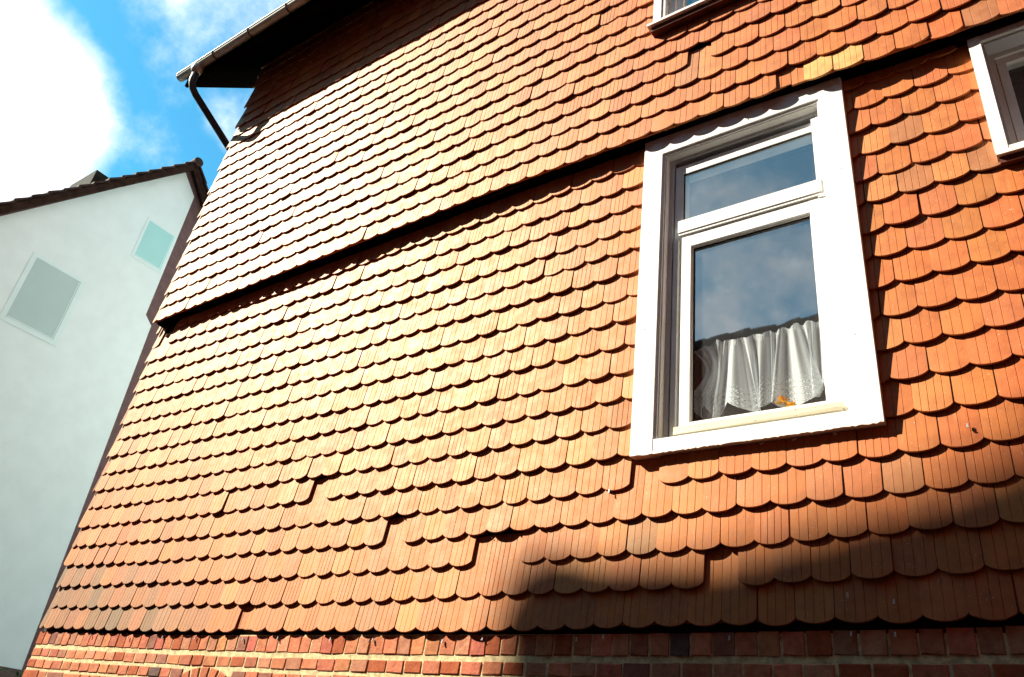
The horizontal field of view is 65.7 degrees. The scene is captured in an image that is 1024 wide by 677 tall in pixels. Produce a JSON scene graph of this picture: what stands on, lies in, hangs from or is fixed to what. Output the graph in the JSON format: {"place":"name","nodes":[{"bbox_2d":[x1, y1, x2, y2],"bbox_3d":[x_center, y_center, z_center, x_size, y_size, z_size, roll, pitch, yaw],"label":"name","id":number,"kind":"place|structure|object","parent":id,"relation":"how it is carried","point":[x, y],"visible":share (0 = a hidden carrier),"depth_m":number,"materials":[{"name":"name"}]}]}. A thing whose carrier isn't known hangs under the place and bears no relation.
{"place":"outdoors","nodes":[
{"label":"outdoors","id":0,"kind":"place"},
{"bbox_2d":[0,668,23,676],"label":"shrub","id":1,"kind":"object","parent":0,"point":[17,673],"visible":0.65,"depth_m":9.59,"materials":[{"name":"green plant"}]},
{"bbox_2d":[0,0,288,201],"label":"sky","id":2,"kind":"structure","parent":0,"point":[87,86],"materials":[{"name":"blue"}]},
{"bbox_2d":[776,395,795,406],"bbox_3d":[1.350,0.342,3.870,0.138,0.118,0.110,-14,-37,33],"label":"flower","id":3,"kind":"object","parent":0,"point":[785,400],"visible":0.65,"depth_m":3.87,"materials":[{"name":"orange plant"}]},
{"label":"ground","id":4,"kind":"structure","parent":0,"visible":0},
{"bbox_2d":[0,157,209,676],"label":"gabled house","id":5,"kind":"structure","parent":4,"relation":"on","point":[88,265],"depth_m":11.41,"materials":[{"name":"white paint"}]},
{"bbox_2d":[0,252,86,346],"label":"window","id":6,"kind":"structure","parent":5,"relation":"in","point":[45,296],"depth_m":11.30,"materials":[{"name":"glass"}]},
{"bbox_2d":[131,218,176,273],"bbox_3d":[-5.834,-1.510,12.947,0.008,0.772,0.560,-14,-37,33],"label":"window","id":7,"kind":"structure","parent":5,"relation":"in","point":[154,245],"depth_m":12.94,"materials":[{"name":"teal glass"}]},
{"bbox_2d":[22,0,1023,676],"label":"tiled house","id":8,"kind":"structure","parent":4,"relation":"on","point":[458,292],"depth_m":4.88,"materials":[{"name":"tile"}]},
{"bbox_2d":[647,0,740,37],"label":"window","id":9,"kind":"structure","parent":8,"relation":"in","point":[668,15],"depth_m":5.52,"materials":[{"name":"white paint"}]},
{"bbox_2d":[630,77,886,460],"bbox_3d":[1.301,-0.410,4.397,1.232,2.242,0.199,-14,-37,33],"label":"window","id":10,"kind":"structure","parent":8,"relation":"in","point":[663,423],"depth_m":4.34,"materials":[{"name":"white paint"}]},
{"bbox_2d":[694,320,824,417],"bbox_3d":[1.272,0.158,4.086,0.734,0.504,0.052,-14,-37,33],"label":"curtain","id":11,"kind":"object","parent":8,"relation":"hanging from","point":[722,360],"visible":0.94,"depth_m":4.07,"materials":[{"name":"fabric"}]},
{"bbox_2d":[954,13,1023,167],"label":"window","id":12,"kind":"structure","parent":8,"relation":"in","point":[999,45],"depth_m":4.03,"materials":[{"name":"white paint"}]}
]}

